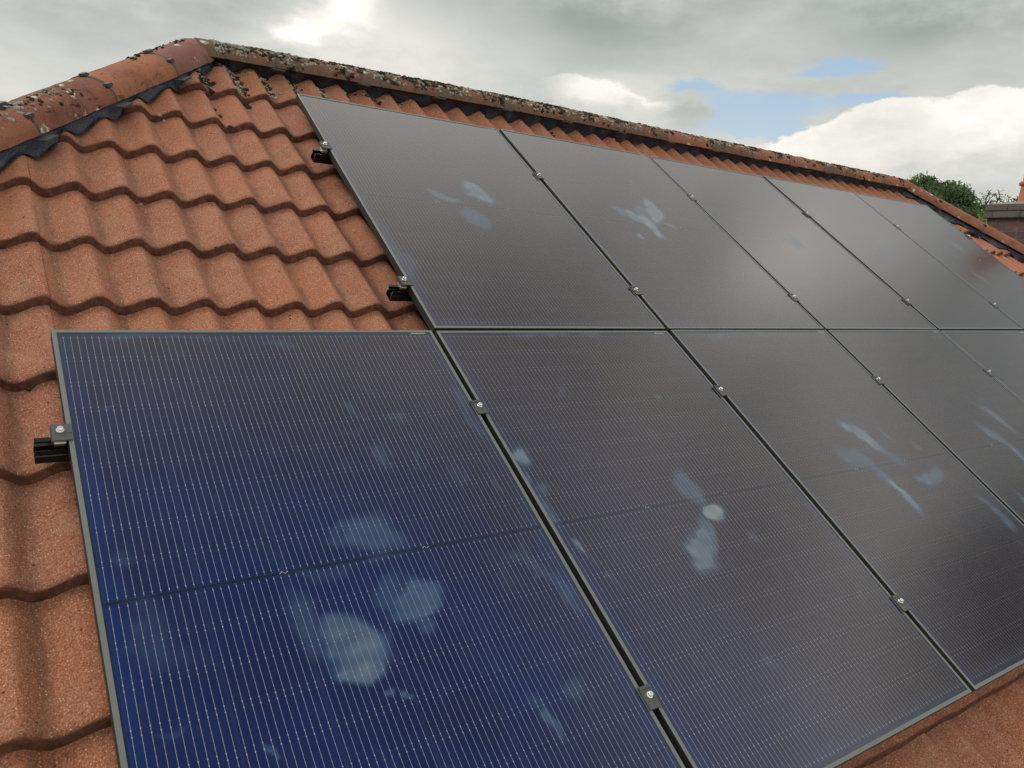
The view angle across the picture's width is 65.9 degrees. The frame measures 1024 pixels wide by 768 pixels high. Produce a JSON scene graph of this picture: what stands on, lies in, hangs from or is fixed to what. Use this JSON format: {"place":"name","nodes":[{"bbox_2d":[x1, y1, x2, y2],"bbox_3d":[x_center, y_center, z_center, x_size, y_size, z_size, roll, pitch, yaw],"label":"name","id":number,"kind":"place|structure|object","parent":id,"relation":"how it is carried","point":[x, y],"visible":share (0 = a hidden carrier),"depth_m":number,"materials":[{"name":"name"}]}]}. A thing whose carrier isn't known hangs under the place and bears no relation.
{"place":"outdoors","nodes":[
{"label":"outdoors","id":0,"kind":"place"},
{"bbox_2d":[0,0,1023,203],"label":"sky","id":1,"kind":"structure","parent":0,"point":[903,89],"materials":[{"name":"grey"}]},
{"label":"ground","id":2,"kind":"structure","parent":0,"visible":0},
{"bbox_2d":[0,38,1023,767],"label":"hipped house","id":3,"kind":"structure","parent":2,"relation":"on","point":[252,218],"depth_m":2.75,"materials":[{"name":"concrete"}]},
{"bbox_2d":[33,437,69,463],"bbox_3d":[1.739,0.019,3.855,6.991,0.044,0.042,-3,45,-35],"label":"mounting rail","id":4,"kind":"object","parent":3,"relation":"attached to","point":[45,450],"visible":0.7,"depth_m":1.85,"materials":[{"name":"metal"}]},
{"bbox_2d":[50,424,72,446],"bbox_3d":[-1.054,0.121,1.847,0.043,0.043,0.052,-3,45,-35],"label":"end clamp","id":5,"kind":"object","parent":4,"relation":"on","point":[60,434],"visible":1,"depth_m":1.84,"materials":[{"name":"metal"}]},
{"bbox_2d":[51,330,685,767],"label":"solar panel","id":6,"kind":"object","parent":4,"relation":"attached to","point":[321,548],"visible":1,"depth_m":1.87,"materials":[{"name":"blue glass"}]},
{"bbox_2d":[470,399,488,416],"bbox_3d":[-0.105,0.077,2.508,0.040,0.033,0.060,-7,47,-38],"label":"clamp","id":7,"kind":"object","parent":4,"relation":"attached to","point":[480,408],"visible":0.98,"depth_m":2.50,"materials":[{"name":"silver metal"}]},
{"bbox_2d":[434,331,971,767],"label":"solar panel","id":8,"kind":"object","parent":4,"relation":"attached to","point":[749,612],"visible":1,"depth_m":2.42,"materials":[{"name":"glass"}]},
{"bbox_2d":[713,385,727,397],"bbox_3d":[0.835,0.030,3.175,0.040,0.033,0.060,-7,48,-38],"label":"clamp","id":9,"kind":"object","parent":4,"relation":"attached to","point":[721,390],"visible":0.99,"depth_m":3.17,"materials":[{"name":"silver metal"}]},
{"bbox_2d":[669,330,1023,693],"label":"solar panel","id":10,"kind":"object","parent":4,"relation":"on","point":[926,524],"visible":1,"depth_m":3.14,"materials":[{"name":"black glass"}]},
{"bbox_2d":[872,376,884,384],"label":"clamp","id":11,"kind":"object","parent":4,"relation":"attached to","point":[878,380],"visible":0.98,"depth_m":3.83,"materials":[{"name":"silver metal"}]},
{"bbox_2d":[941,331,1023,403],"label":"solar panel","id":12,"kind":"object","parent":4,"relation":"attached to","point":[999,355],"visible":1,"depth_m":4.77,"materials":[{"name":"black glass"}]},
{"bbox_2d":[984,369,994,376],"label":"clamp","id":13,"kind":"object","parent":4,"relation":"attached to","point":[989,372],"visible":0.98,"depth_m":4.50,"materials":[{"name":"silver metal"}]},
{"bbox_2d":[310,149,333,164],"bbox_3d":[1.536,-1.105,5.117,5.879,0.044,0.042,-3,45,-35],"label":"mounting rail","id":14,"kind":"object","parent":3,"relation":"attached to","point":[317,156],"visible":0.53,"depth_m":3.43,"materials":[{"name":"metal"}]},
{"bbox_2d":[319,141,331,153],"bbox_3d":[-0.810,-1.025,3.425,0.043,0.043,0.052,-3,45,-35],"label":"end clamp","id":15,"kind":"object","parent":14,"relation":"on","point":[325,147],"visible":1,"depth_m":3.42,"materials":[{"name":"metal"}]},
{"bbox_2d":[296,93,664,333],"bbox_3d":[-0.180,-0.790,3.555,1.134,0.031,1.690,-3,45,-35],"label":"solar panel","id":16,"kind":"object","parent":14,"relation":"on","point":[475,228],"visible":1,"depth_m":3.42,"materials":[{"name":"black glass"}]},
{"bbox_2d":[533,172,543,180],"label":"clamp","id":17,"kind":"object","parent":14,"relation":"attached to","point":[538,175],"visible":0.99,"depth_m":4.08,"materials":[{"name":"silver metal"}]},
{"bbox_2d":[649,156,936,330],"bbox_3d":[1.702,-0.880,4.887,1.134,0.031,1.690,-3,45,-35],"label":"solar panel","id":18,"kind":"object","parent":14,"relation":"attached to","point":[826,279],"visible":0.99,"depth_m":4.79,"materials":[{"name":"black glass"}]},
{"bbox_2d":[386,284,412,301],"bbox_3d":[1.952,-0.447,4.571,5.881,0.044,0.042,-3,45,-35],"label":"mounting rail","id":19,"kind":"object","parent":3,"relation":"attached to","point":[394,293],"visible":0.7,"depth_m":2.89,"materials":[{"name":"metal"}]},
{"bbox_2d":[396,276,412,290],"bbox_3d":[-0.393,-0.367,2.880,0.043,0.043,0.052,-3,45,-35],"label":"end clamp","id":20,"kind":"object","parent":19,"relation":"on","point":[404,282],"visible":1,"depth_m":2.87,"materials":[{"name":"metal"}]},
{"bbox_2d":[629,286,642,296],"bbox_3d":[0.553,-0.415,3.544,0.040,0.033,0.060,-7,49,-39],"label":"clamp","id":21,"kind":"object","parent":19,"relation":"attached to","point":[635,289],"visible":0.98,"depth_m":3.54,"materials":[{"name":"silver metal"}]},
{"bbox_2d":[499,129,823,332],"bbox_3d":[0.762,-0.837,4.219,1.134,0.030,1.690,-3,45,-35],"label":"solar panel","id":22,"kind":"object","parent":19,"relation":"attached to","point":[672,251],"visible":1,"depth_m":4.11,"materials":[{"name":"black glass"}]},
{"bbox_2d":[788,294,799,301],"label":"clamp","id":23,"kind":"object","parent":19,"relation":"attached to","point":[793,296],"visible":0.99,"depth_m":4.20,"materials":[{"name":"silver metal"}]},
{"bbox_2d":[763,176,1022,330],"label":"solar panel","id":24,"kind":"object","parent":19,"relation":"attached to","point":[939,295],"visible":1,"depth_m":5.46,"materials":[{"name":"black glass"}]},
{"bbox_2d":[855,193,1023,330],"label":"solar panel","id":25,"kind":"object","parent":19,"relation":"attached to","point":[985,274],"visible":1,"depth_m":6.23,"materials":[{"name":"black glass"}]},
{"bbox_2d":[0,39,883,204],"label":"lichen","id":26,"kind":"object","parent":3,"relation":"on","point":[40,94],"visible":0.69,"depth_m":3.96},
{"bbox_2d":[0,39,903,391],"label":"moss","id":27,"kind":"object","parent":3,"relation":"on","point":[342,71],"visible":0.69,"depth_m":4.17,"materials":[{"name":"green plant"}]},
{"bbox_3d":[2.182,0.713,3.282,6.985,0.044,0.042,-3,45,-35],"label":"rail","id":28,"kind":"object","parent":3,"relation":"attached to","visible":0},
{"bbox_2d":[637,683,661,710],"bbox_3d":[0.334,0.769,1.934,0.040,0.033,0.060,-3,47,-36],"label":"clamp","id":29,"kind":"object","parent":28,"relation":"attached to","point":[649,697],"visible":0.98,"depth_m":1.93,"materials":[{"name":"silver metal"}]},
{"bbox_2d":[891,594,909,611],"bbox_3d":[1.275,0.723,2.600,0.040,0.033,0.060,-3,44,-35],"label":"clamp","id":30,"kind":"object","parent":28,"relation":"attached to","point":[900,602],"visible":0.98,"depth_m":2.59,"materials":[{"name":"silver metal"}]},
{"bbox_2d":[827,330,1023,523],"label":"solar panel","id":31,"kind":"object","parent":28,"relation":"attached to","point":[958,403],"visible":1,"depth_m":4.00,"materials":[{"name":"black glass"}]},
{"bbox_2d":[906,171,985,220],"bbox_3d":[13.624,-2.802,26.486,3.293,8.525,3.314,6,9,20],"label":"broadleaf tree","id":32,"kind":"object","parent":2,"relation":"on","point":[959,196],"visible":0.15,"depth_m":25.15,"materials":[{"name":"green plant"}]},
{"bbox_2d":[977,211,986,237],"bbox_3d":[9.414,-0.433,16.486,0.477,6.322,0.632,11,11,42],"label":"bush","id":33,"kind":"object","parent":2,"relation":"on","point":[983,219],"visible":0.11,"depth_m":16.03,"materials":[{"name":"green plant"}]},
{"bbox_2d":[974,190,1010,215],"bbox_3d":[16.387,-2.853,28.706,2.414,8.296,2.533,-3,10,-35],"label":"broadleaf tree","id":34,"kind":"object","parent":2,"relation":"on","point":[986,197],"visible":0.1,"depth_m":27.59,"materials":[{"name":"green plant"}]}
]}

